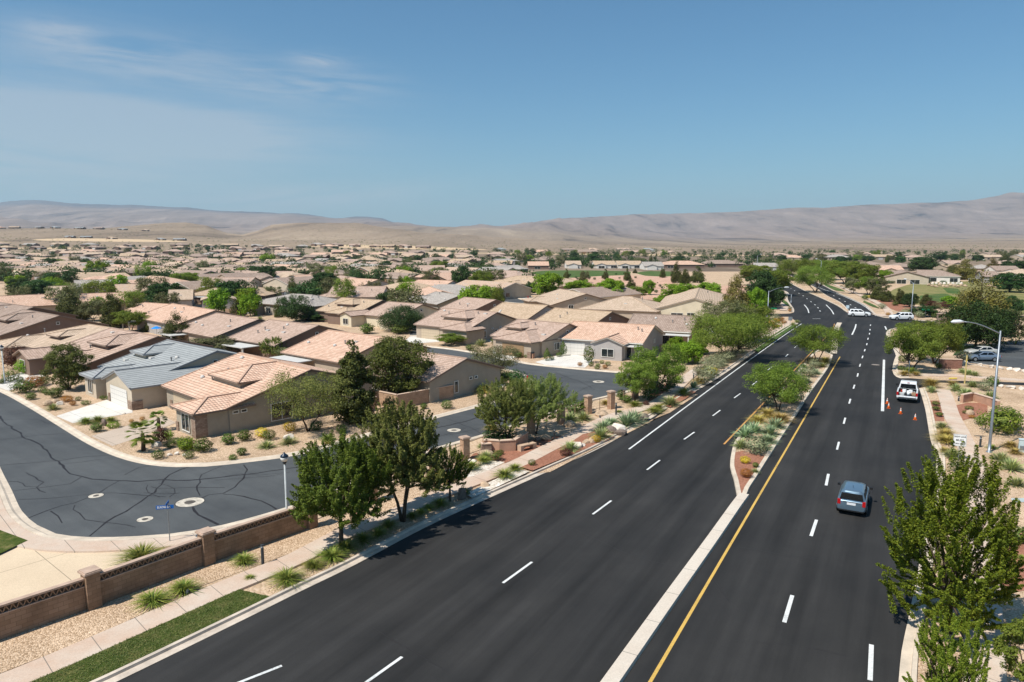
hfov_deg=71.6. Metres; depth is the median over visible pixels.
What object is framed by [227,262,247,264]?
house
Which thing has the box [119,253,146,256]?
house
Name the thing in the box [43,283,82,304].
tree
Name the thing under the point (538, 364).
street kerb
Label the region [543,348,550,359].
shrub
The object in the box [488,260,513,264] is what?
house
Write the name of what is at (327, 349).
house
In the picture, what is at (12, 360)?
shrub
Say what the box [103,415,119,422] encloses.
grass clump
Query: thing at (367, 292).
house
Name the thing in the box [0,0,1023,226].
sky
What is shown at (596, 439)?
shrub
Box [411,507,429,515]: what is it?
grass clump
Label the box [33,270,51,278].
tree
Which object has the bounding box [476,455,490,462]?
grass clump
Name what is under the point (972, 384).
yucca
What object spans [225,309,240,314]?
block wall
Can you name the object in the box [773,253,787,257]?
house
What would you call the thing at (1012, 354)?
parking lot
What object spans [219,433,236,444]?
shrub
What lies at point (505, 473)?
grass clump
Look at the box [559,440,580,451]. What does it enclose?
yucca
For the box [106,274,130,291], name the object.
tree
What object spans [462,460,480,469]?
grass clump
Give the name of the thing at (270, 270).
tree
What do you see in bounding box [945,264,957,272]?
pine tree
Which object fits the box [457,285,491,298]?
tree
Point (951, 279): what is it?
window
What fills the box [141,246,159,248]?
house
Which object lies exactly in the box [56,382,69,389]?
shrub
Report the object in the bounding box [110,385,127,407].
garage door
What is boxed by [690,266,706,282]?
pine tree
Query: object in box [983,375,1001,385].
shrub
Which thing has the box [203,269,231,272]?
house
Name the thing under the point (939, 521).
tree
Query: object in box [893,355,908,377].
kerb
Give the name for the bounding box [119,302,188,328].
house
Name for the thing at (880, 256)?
house
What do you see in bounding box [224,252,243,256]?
house
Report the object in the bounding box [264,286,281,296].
tree
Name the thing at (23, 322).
house
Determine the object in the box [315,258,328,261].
house
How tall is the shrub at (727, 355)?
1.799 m
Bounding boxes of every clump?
[76,416,95,424]
[91,415,104,421]
[97,542,168,568]
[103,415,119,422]
[120,588,176,613]
[164,576,206,601]
[226,551,260,570]
[244,574,255,580]
[260,566,313,593]
[297,556,328,572]
[311,545,352,566]
[329,538,364,556]
[349,530,377,547]
[367,526,391,539]
[375,517,400,531]
[406,511,421,521]
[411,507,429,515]
[422,503,435,510]
[428,497,455,510]
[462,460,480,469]
[474,382,494,393]
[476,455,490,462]
[490,467,519,481]
[505,463,525,471]
[624,400,642,407]
[644,406,665,413]
[650,403,669,411]
[672,386,692,395]
[689,377,706,383]
[741,414,769,422]
[755,407,776,418]
[763,411,797,423]
[800,355,820,361]
[819,356,835,363]
[897,370,909,375]
[902,367,920,372]
[919,378,943,387]
[929,433,953,444]
[932,427,959,436]
[937,446,949,453]
[941,447,967,459]
[943,380,961,385]
[998,440,1017,447]
[1006,446,1023,454]
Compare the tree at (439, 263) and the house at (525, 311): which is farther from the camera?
the tree at (439, 263)
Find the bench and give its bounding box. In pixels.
[517,442,536,451]
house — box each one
[0,246,17,248]
[0,251,25,255]
[0,254,20,258]
[0,260,25,261]
[0,293,59,310]
[0,302,78,317]
[0,309,108,339]
[0,324,109,363]
[5,262,48,264]
[11,267,62,278]
[12,327,212,376]
[20,262,41,266]
[22,243,39,245]
[24,253,52,256]
[28,263,51,267]
[29,246,46,248]
[31,270,55,279]
[34,257,57,259]
[34,264,62,267]
[34,270,69,279]
[46,285,77,299]
[48,249,68,252]
[49,243,68,245]
[50,260,79,263]
[55,272,105,275]
[59,251,88,255]
[60,254,90,256]
[63,262,103,265]
[68,266,118,271]
[71,273,129,283]
[74,279,112,292]
[78,292,129,314]
[78,339,236,410]
[80,243,99,245]
[81,249,101,251]
[81,273,127,279]
[84,252,109,255]
[85,245,106,248]
[90,255,117,257]
[102,258,132,260]
[104,249,124,253]
[106,268,122,272]
[110,261,138,263]
[111,264,127,267]
[112,246,131,249]
[114,283,151,301]
[115,268,143,275]
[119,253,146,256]
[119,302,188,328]
[122,303,244,335]
[125,276,146,279]
[127,276,186,284]
[132,249,147,252]
[133,269,180,275]
[137,257,157,259]
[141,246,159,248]
[146,252,162,255]
[153,254,176,257]
[159,262,185,266]
[161,313,265,350]
[161,352,376,438]
[162,249,185,253]
[167,258,187,260]
[167,289,236,309]
[170,243,189,246]
[171,246,190,249]
[171,256,192,258]
[173,238,186,240]
[174,270,216,275]
[175,279,255,292]
[180,263,206,267]
[185,258,207,261]
[186,254,212,257]
[193,285,285,303]
[196,272,242,280]
[199,267,232,269]
[200,258,220,261]
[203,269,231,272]
[208,261,226,264]
[209,249,235,253]
[209,277,262,286]
[213,254,240,258]
[216,259,238,261]
[217,273,274,286]
[221,243,238,246]
[222,257,240,259]
[222,319,346,356]
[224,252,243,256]
[224,265,262,268]
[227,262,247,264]
[229,246,245,249]
[236,260,260,263]
[238,249,257,252]
[239,258,262,261]
[241,271,294,273]
[242,254,260,258]
[244,252,265,255]
[247,293,336,315]
[251,244,263,246]
[253,247,268,249]
[254,261,282,263]
[262,276,314,291]
[265,259,292,261]
[269,245,283,247]
[269,329,430,370]
[270,262,302,264]
[272,264,303,267]
[273,247,293,250]
[274,250,289,252]
[274,252,300,254]
[275,253,300,257]
[275,272,300,277]
[283,268,308,273]
[286,257,310,260]
[288,274,311,276]
[293,259,320,261]
[297,262,325,265]
[303,255,329,259]
[309,268,347,275]
[310,252,334,254]
[311,243,324,245]
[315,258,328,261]
[315,297,386,324]
[318,286,389,300]
[320,244,338,247]
[321,262,352,266]
[325,260,353,262]
[329,254,352,257]
[331,250,352,253]
[336,275,355,278]
[337,301,439,330]
[339,277,388,285]
[341,259,367,261]
[349,244,360,246]
[349,266,376,272]
[350,263,380,266]
[358,257,383,261]
[363,268,418,277]
[364,254,386,259]
[367,350,504,402]
[369,253,386,256]
[379,272,419,282]
[383,251,397,254]
[385,282,431,301]
[388,258,402,261]
[392,262,430,264]
[398,244,411,247]
[399,253,425,258]
[399,291,460,308]
[408,250,425,254]
[410,265,444,273]
[413,286,450,295]
[414,279,457,285]
[414,308,515,344]
[415,245,430,247]
[415,272,472,279]
[420,258,443,261]
[428,257,451,260]
[429,252,452,255]
[430,254,449,256]
[430,284,477,293]
[432,270,449,272]
[440,297,501,310]
[444,267,477,271]
[447,259,477,264]
[449,261,473,265]
[452,252,472,255]
[453,255,473,258]
[457,280,532,298]
[476,267,516,271]
[485,263,503,265]
[486,252,506,256]
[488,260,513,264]
[489,254,506,259]
[489,302,553,319]
[490,270,535,279]
[490,319,577,358]
[491,265,527,272]
[492,259,517,264]
[494,276,536,284]
[521,289,607,308]
[527,261,548,268]
[531,257,554,262]
[535,307,628,323]
[536,250,546,253]
[537,278,596,289]
[558,321,665,360]
[561,248,574,250]
[564,261,581,268]
[565,286,642,299]
[576,250,597,253]
[577,296,661,318]
[591,261,615,268]
[615,261,640,268]
[620,250,638,253]
[628,313,699,343]
[639,262,663,269]
[643,248,654,251]
[655,288,732,320]
[656,251,674,254]
[662,261,704,267]
[701,260,742,266]
[752,263,778,269]
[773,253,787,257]
[786,255,800,260]
[821,253,847,255]
[824,254,847,259]
[860,261,885,264]
[866,254,897,259]
[873,265,903,273]
[883,269,929,284]
[889,263,915,270]
[905,255,926,259]
[916,270,976,282]
[934,264,963,270]
[937,260,970,264]
[967,254,1002,260]
[971,264,985,272]
[975,271,997,282]
[979,252,997,254]
[983,266,1018,272]
[998,269,1023,277]
[1010,254,1023,259]
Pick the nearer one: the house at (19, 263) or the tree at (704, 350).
the tree at (704, 350)
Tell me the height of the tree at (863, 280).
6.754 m
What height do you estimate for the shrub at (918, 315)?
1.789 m
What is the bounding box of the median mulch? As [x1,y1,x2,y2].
[734,451,763,492]
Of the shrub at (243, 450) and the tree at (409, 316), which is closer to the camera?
the shrub at (243, 450)
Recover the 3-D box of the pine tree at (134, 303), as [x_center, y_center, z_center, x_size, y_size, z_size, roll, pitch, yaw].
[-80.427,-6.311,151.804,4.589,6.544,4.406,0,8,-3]
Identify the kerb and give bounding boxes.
[0,388,524,466]
[0,393,616,540]
[90,323,797,681]
[423,345,645,392]
[730,350,832,494]
[783,290,793,311]
[791,277,848,312]
[819,283,935,321]
[886,327,900,355]
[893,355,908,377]
[899,387,944,681]
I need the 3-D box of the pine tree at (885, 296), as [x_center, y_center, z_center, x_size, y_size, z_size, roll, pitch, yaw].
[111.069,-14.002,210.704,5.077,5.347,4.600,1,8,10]
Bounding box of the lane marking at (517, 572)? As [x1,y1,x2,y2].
[502,562,532,582]
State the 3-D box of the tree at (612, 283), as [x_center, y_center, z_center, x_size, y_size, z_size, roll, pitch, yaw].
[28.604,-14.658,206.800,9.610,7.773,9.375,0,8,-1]
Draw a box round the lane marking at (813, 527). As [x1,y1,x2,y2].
[809,519,817,535]
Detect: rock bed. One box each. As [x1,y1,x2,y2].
[466,460,503,477]
[468,469,528,497]
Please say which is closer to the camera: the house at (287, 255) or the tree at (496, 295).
the tree at (496, 295)
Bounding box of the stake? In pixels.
[964,355,967,383]
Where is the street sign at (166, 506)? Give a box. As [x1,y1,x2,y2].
[156,500,173,540]
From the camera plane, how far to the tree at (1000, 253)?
715.91 m
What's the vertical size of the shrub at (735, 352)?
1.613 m
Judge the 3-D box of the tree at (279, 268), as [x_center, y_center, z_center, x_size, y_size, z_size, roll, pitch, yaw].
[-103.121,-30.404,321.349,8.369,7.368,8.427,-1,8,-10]
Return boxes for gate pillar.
[936,313,945,322]
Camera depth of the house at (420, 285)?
220.50 m
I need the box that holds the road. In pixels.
[117,269,1023,681]
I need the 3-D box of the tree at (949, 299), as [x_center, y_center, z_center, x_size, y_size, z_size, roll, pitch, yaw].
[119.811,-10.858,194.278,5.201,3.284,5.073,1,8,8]
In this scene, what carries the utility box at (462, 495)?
on the gravel bed at (272, 589)
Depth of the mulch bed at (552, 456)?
58.63 m
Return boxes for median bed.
[736,350,830,455]
[788,276,847,310]
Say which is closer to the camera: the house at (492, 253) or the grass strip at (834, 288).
the grass strip at (834, 288)
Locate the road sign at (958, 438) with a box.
[953,434,966,458]
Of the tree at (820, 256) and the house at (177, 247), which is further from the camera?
the house at (177, 247)
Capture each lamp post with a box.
[0,345,5,383]
[280,452,288,508]
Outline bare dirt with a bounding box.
[568,275,746,299]
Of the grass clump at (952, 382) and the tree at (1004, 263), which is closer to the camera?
the grass clump at (952, 382)
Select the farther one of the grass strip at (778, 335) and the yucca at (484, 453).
the grass strip at (778, 335)
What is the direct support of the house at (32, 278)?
on the ground at (718, 278)
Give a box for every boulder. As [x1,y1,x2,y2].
[42,400,52,405]
[101,419,106,425]
[151,441,161,447]
[283,433,293,438]
[477,450,492,454]
[481,481,489,486]
[528,434,535,439]
[539,434,551,440]
[563,420,575,426]
[574,442,581,447]
[589,435,599,442]
[595,410,607,416]
[605,425,615,432]
[612,423,624,429]
[613,429,626,435]
[641,413,648,420]
[966,409,974,414]
[1006,385,1015,388]
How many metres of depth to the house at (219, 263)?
453.07 m
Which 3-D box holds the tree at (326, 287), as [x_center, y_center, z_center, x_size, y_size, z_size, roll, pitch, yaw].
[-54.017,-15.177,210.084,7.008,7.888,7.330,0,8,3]
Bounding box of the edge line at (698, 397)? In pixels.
[629,324,800,448]
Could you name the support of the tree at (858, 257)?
on the hills
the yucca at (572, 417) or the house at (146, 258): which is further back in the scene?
the house at (146, 258)
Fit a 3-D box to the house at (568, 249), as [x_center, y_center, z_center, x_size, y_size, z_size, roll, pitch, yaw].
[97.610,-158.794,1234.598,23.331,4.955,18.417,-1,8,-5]
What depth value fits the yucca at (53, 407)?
74.78 m
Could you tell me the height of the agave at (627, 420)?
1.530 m
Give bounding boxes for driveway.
[0,373,42,390]
[0,547,152,602]
[57,400,131,422]
[92,416,175,445]
[406,336,439,342]
[536,354,593,367]
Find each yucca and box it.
[43,403,61,410]
[256,440,277,449]
[275,435,301,446]
[474,338,486,345]
[477,451,493,458]
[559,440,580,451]
[565,410,580,421]
[575,410,595,421]
[588,427,612,440]
[657,395,680,406]
[732,438,746,448]
[925,386,940,392]
[933,420,953,429]
[944,383,966,391]
[954,387,973,395]
[963,369,971,374]
[966,371,980,376]
[966,380,977,387]
[984,390,998,398]
[987,450,1016,462]
[992,455,1023,474]
[1002,477,1023,488]
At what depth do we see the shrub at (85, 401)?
77.02 m
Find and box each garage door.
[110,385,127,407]
[173,392,190,410]
[421,328,438,339]
[502,342,523,357]
[560,341,584,354]
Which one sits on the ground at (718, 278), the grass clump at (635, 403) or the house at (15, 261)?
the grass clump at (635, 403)
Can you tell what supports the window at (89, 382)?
in the house at (134, 379)
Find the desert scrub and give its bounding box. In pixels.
[1,227,1022,261]
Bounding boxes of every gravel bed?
[0,365,524,461]
[0,451,479,672]
[265,485,500,593]
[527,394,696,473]
[917,390,1023,681]
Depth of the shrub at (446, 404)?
74.97 m
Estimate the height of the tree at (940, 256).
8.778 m
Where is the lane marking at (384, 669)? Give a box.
[365,656,402,681]
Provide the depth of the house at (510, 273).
306.11 m
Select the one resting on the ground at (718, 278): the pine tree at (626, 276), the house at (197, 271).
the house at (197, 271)
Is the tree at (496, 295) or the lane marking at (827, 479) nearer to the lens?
the lane marking at (827, 479)
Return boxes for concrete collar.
[88,493,103,497]
[137,516,152,521]
[176,497,203,506]
[447,428,460,431]
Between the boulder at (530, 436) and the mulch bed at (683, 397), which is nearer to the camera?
the boulder at (530, 436)
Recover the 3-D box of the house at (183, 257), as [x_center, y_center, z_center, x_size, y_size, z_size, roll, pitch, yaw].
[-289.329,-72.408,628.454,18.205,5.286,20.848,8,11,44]
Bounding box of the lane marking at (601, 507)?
[592,500,610,513]
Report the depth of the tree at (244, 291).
199.14 m
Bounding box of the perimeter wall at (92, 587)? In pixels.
[0,506,317,639]
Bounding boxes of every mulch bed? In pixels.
[470,436,560,462]
[522,431,614,469]
[648,384,666,401]
[664,390,695,406]
[871,300,910,311]
[930,400,943,420]
[957,402,987,419]
[1003,533,1023,591]
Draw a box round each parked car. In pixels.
[963,351,1001,361]
[964,346,997,353]
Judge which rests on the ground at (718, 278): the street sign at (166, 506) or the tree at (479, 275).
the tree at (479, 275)
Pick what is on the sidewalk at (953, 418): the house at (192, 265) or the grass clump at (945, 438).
the grass clump at (945, 438)
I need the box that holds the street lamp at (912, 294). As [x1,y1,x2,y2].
[904,278,913,312]
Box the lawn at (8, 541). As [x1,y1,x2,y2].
[0,530,26,552]
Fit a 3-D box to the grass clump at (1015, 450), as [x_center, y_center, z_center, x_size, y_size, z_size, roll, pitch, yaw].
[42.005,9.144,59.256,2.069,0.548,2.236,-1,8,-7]
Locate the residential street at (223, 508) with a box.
[0,348,630,536]
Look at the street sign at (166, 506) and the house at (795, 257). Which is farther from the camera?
the house at (795, 257)
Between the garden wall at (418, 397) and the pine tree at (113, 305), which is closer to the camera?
the garden wall at (418, 397)
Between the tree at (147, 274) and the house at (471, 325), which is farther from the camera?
the tree at (147, 274)
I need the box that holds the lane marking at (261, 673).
[238,665,281,681]
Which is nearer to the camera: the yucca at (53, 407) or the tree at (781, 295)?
the yucca at (53, 407)
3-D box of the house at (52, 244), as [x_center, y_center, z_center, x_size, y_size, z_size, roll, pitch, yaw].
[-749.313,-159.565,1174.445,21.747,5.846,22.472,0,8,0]
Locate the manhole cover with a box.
[184,500,195,503]
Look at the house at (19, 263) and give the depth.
448.80 m
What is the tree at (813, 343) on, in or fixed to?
on the median bed at (788, 409)
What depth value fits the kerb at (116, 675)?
37.36 m
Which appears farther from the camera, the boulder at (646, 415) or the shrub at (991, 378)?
the shrub at (991, 378)
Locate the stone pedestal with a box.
[481,442,491,450]
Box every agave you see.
[593,418,611,429]
[603,416,618,424]
[614,412,640,427]
[618,409,648,423]
[688,379,697,387]
[731,423,757,437]
[746,421,763,433]
[758,424,781,437]
[758,432,780,444]
[759,417,787,428]
[760,440,775,450]
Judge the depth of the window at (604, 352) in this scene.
106.17 m
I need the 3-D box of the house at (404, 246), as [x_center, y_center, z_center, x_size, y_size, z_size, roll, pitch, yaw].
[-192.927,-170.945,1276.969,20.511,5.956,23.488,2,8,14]
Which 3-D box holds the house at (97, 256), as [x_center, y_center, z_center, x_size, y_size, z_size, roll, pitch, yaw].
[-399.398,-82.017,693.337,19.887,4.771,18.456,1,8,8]
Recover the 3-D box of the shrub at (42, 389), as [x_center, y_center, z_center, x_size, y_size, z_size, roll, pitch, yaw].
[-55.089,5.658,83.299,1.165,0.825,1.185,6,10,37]
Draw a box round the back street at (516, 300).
[504,298,522,302]
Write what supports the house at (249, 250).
on the hills
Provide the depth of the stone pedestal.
59.48 m
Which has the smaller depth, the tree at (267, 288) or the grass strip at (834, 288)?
the tree at (267, 288)
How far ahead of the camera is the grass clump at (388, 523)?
43.92 m
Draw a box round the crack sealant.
[0,374,603,535]
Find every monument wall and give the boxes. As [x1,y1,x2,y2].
[482,431,528,451]
[960,392,999,409]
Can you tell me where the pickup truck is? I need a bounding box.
[896,380,921,401]
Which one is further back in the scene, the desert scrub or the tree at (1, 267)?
the desert scrub
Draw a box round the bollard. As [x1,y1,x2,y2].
[260,544,264,564]
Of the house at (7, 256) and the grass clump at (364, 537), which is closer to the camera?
the grass clump at (364, 537)
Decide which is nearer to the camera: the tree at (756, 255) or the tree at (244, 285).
the tree at (244, 285)
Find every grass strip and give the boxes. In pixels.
[31,590,268,681]
[754,325,794,351]
[825,284,844,291]
[863,301,877,307]
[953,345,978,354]
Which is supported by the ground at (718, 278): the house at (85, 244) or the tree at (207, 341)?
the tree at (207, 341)
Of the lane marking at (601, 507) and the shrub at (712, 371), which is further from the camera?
the shrub at (712, 371)
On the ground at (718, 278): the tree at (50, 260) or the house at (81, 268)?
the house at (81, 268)
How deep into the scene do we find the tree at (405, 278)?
253.95 m
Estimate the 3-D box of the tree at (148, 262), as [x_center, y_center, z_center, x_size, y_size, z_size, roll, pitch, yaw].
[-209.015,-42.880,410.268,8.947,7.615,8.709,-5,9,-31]
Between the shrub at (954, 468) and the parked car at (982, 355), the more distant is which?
the parked car at (982, 355)
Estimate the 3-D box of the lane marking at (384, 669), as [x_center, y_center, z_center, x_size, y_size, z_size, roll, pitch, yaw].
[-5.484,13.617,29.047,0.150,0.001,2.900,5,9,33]
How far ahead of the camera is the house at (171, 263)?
431.57 m
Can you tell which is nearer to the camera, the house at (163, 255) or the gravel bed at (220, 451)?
the gravel bed at (220, 451)
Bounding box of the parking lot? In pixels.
[967,340,1023,368]
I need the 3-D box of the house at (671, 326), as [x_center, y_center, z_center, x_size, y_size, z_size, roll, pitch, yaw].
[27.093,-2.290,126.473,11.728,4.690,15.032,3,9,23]
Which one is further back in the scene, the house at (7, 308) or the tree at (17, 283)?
the tree at (17, 283)
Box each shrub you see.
[0,343,25,368]
[1,370,19,381]
[7,379,36,392]
[13,358,25,373]
[24,392,35,399]
[25,374,44,386]
[38,386,48,391]
[46,386,63,397]
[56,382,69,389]
[61,395,74,401]
[81,400,91,404]
[88,422,104,431]
[106,421,121,427]
[150,450,165,458]
[153,426,168,441]
[162,430,173,438]
[163,439,176,447]
[175,436,195,451]
[183,450,194,458]
[190,436,213,451]
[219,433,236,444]
[228,453,237,459]
[236,429,252,440]
[236,447,246,455]
[254,427,266,436]
[261,429,276,439]
[283,421,296,431]
[308,420,322,430]
[335,424,347,432]
[358,322,374,333]
[381,395,399,412]
[387,324,411,332]
[440,399,452,408]
[465,344,474,349]
[482,426,516,438]
[483,429,502,438]
[490,450,502,458]
[500,371,507,383]
[505,369,525,382]
[528,459,535,464]
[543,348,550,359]
[559,341,566,354]
[560,448,571,455]
[565,399,585,413]
[583,345,595,361]
[591,435,600,441]
[615,389,625,399]
[620,394,632,402]
[639,384,660,399]
[656,376,674,392]
[666,377,678,387]
[675,375,683,383]
[692,364,704,374]
[693,370,713,383]
[699,357,711,366]
[702,365,719,378]
[705,352,717,361]
[707,359,724,370]
[712,348,725,359]
[713,354,727,362]
[718,358,729,367]
[720,349,735,361]
[724,347,738,357]
[736,347,747,353]
[740,455,750,463]
[740,468,753,476]
[741,434,770,454]
[744,341,756,350]
[758,395,779,406]
[770,312,780,319]
[790,392,806,403]
[803,365,818,376]
[807,357,822,366]
[878,302,885,308]
[897,355,906,361]
[914,310,924,317]
[948,459,960,470]
[954,349,973,360]
[973,416,987,424]
[974,404,1023,433]
[975,379,993,390]
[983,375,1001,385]
[986,405,1023,429]
[1011,524,1023,542]
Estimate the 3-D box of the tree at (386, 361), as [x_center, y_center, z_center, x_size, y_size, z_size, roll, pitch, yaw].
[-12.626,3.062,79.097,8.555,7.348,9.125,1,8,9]
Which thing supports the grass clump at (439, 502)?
on the gravel bed at (272, 589)
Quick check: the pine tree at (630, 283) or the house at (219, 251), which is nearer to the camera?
the pine tree at (630, 283)
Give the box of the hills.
[0,192,1023,271]
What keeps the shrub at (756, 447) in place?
on the median bed at (788, 409)
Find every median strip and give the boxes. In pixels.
[600,493,748,681]
[830,322,841,352]
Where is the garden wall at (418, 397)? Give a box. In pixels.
[373,384,452,408]
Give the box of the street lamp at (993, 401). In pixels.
[951,320,1001,452]
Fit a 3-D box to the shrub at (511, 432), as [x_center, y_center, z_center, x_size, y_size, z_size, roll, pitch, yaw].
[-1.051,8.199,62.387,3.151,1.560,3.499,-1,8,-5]
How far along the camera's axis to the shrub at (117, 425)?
67.39 m
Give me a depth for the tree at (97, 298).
165.54 m
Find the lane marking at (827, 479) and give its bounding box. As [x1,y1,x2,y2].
[825,474,829,484]
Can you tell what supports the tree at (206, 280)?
on the ground at (718, 278)
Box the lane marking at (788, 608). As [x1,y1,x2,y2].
[782,595,793,622]
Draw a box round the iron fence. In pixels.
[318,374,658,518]
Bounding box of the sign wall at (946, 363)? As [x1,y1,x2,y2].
[938,358,962,368]
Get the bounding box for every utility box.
[457,487,466,499]
[1018,438,1023,452]
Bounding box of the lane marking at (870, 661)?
[867,644,873,680]
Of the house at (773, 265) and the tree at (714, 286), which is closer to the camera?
the tree at (714, 286)
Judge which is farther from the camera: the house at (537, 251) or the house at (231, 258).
the house at (537, 251)
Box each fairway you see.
[530,270,630,277]
[637,271,670,276]
[891,281,1023,313]
[920,294,950,302]
[943,288,959,293]
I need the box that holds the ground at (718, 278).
[0,272,1023,677]
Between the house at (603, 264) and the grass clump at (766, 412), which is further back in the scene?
the house at (603, 264)
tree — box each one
[0,263,7,273]
[3,278,28,292]
[4,275,25,288]
[4,284,32,294]
[19,279,60,293]
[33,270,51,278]
[38,342,95,389]
[41,277,64,283]
[42,257,59,263]
[43,271,61,279]
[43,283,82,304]
[52,282,69,285]
[54,285,86,313]
[59,270,79,282]
[68,256,80,260]
[69,283,94,297]
[72,299,88,319]
[78,300,106,320]
[81,279,117,292]
[83,260,110,270]
[88,296,115,316]
[99,293,123,327]
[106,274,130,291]
[111,309,149,330]
[115,290,145,306]
[124,420,159,450]
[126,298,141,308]
[132,274,165,296]
[133,265,153,275]
[137,272,168,276]
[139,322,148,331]
[142,260,157,264]
[143,282,186,302]
[149,410,167,428]
[152,291,180,303]
[158,310,189,340]
[169,272,198,280]
[188,335,236,350]
[194,260,209,268]
[196,277,222,291]
[203,287,231,311]
[214,280,239,295]
[220,279,259,296]
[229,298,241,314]
[234,287,258,303]
[236,293,262,315]
[257,265,276,276]
[258,336,286,354]
[259,253,276,260]
[260,367,352,431]
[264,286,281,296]
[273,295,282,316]
[273,347,287,355]
[275,266,291,270]
[277,293,316,321]
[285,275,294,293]
[286,428,392,548]
[287,280,322,294]
[297,311,325,319]
[305,262,324,272]
[308,272,338,287]
[318,277,341,293]
[324,265,338,275]
[330,339,378,424]
[331,278,355,296]
[348,269,365,278]
[356,397,452,521]
[362,335,435,393]
[366,279,381,285]
[375,291,395,301]
[377,305,424,331]
[387,285,426,303]
[395,282,414,293]
[396,266,412,271]
[399,276,415,281]
[413,255,422,260]
[421,270,434,279]
[429,261,449,267]
[431,442,472,501]
[434,333,467,344]
[450,265,471,282]
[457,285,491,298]
[469,269,493,280]
[469,343,521,374]
[474,376,537,438]
[483,268,506,280]
[489,288,504,301]
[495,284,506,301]
[501,372,577,433]
[516,252,527,260]
[524,281,535,293]
[528,248,536,254]
[530,271,564,294]
[545,251,553,257]
[555,254,566,263]
[562,279,594,289]
[563,269,569,277]
[568,251,577,256]
[569,257,580,260]
[580,271,589,279]
[586,253,597,260]
[595,278,624,292]
[601,268,608,278]
[613,361,658,400]
[623,268,630,280]
[625,277,635,287]
[628,286,648,295]
[629,341,688,393]
[632,257,643,261]
[642,279,655,294]
[652,296,663,301]
[657,283,695,297]
[659,268,665,277]
[667,336,685,343]
[670,261,681,282]
[671,341,704,362]
[672,256,685,260]
[678,269,690,283]
[684,308,785,358]
[688,333,708,352]
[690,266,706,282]
[696,282,721,292]
[696,297,758,343]
[730,304,775,338]
[738,264,773,280]
[742,360,813,410]
[745,269,779,306]
[747,287,770,311]
[752,254,761,258]
[759,269,796,286]
[760,256,772,262]
[771,284,786,303]
[775,257,811,280]
[779,255,786,260]
[788,323,850,360]
[793,264,846,291]
[800,254,809,258]
[800,259,824,267]
[811,260,840,269]
[813,253,827,259]
[827,260,868,283]
[832,256,849,261]
[840,264,881,280]
[840,277,861,293]
[852,255,862,260]
[854,276,881,294]
[856,251,866,256]
[861,256,876,260]
[864,277,890,291]
[870,287,881,299]
[871,250,881,253]
[875,440,1023,641]
[879,270,893,278]
[879,285,894,301]
[883,322,947,368]
[885,255,895,260]
[893,288,904,303]
[894,256,905,262]
[900,293,919,306]
[902,607,992,681]
[907,256,939,270]
[908,304,940,316]
[909,319,967,363]
[919,294,933,304]
[924,300,952,312]
[930,297,1021,349]
[933,252,950,259]
[940,296,958,305]
[944,325,970,347]
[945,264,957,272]
[949,254,958,259]
[971,255,984,260]
[987,272,1023,291]
[990,614,1023,681]
[995,251,1006,255]
[1000,253,1013,259]
[1000,260,1011,265]
[1000,309,1023,344]
[1002,295,1023,312]
[1007,250,1020,255]
[1007,260,1023,268]
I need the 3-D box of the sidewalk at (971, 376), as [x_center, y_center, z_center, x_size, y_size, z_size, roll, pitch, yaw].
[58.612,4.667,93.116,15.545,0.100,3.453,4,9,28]
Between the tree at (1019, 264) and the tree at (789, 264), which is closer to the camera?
the tree at (789, 264)
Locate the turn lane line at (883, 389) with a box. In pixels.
[881,360,884,410]
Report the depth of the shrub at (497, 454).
57.11 m
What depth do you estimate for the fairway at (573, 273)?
414.47 m
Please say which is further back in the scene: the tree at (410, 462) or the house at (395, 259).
the house at (395, 259)
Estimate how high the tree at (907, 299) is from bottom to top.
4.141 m
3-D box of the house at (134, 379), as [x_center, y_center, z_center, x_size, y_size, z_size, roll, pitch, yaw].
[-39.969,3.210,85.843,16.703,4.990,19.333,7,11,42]
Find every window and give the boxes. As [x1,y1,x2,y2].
[87,378,92,393]
[181,412,189,432]
[270,400,292,421]
[343,318,347,324]
[454,380,458,393]
[554,342,559,349]
[601,348,613,357]
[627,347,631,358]
[663,335,682,343]
[896,279,905,283]
[910,280,919,283]
[929,277,936,281]
[949,278,957,281]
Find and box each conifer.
[718,273,752,306]
[942,269,1013,336]
[952,259,976,279]
[982,257,999,269]
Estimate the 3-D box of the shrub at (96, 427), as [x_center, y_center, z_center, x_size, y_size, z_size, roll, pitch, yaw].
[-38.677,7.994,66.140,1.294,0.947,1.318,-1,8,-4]
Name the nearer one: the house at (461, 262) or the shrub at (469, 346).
the shrub at (469, 346)
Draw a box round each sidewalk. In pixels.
[0,351,743,681]
[0,497,233,552]
[752,321,790,343]
[780,292,788,309]
[824,279,893,314]
[892,370,1023,381]
[935,389,1006,681]
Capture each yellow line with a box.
[648,357,839,681]
[724,324,834,443]
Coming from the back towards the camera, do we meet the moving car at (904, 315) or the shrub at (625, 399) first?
the moving car at (904, 315)
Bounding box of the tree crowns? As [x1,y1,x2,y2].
[0,242,1023,281]
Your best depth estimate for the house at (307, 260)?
509.17 m
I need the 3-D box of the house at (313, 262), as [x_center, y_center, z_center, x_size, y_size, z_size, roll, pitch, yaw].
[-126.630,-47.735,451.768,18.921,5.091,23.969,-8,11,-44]
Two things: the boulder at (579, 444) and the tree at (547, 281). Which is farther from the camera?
the tree at (547, 281)
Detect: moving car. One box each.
[836,481,872,514]
[848,309,870,316]
[889,312,913,319]

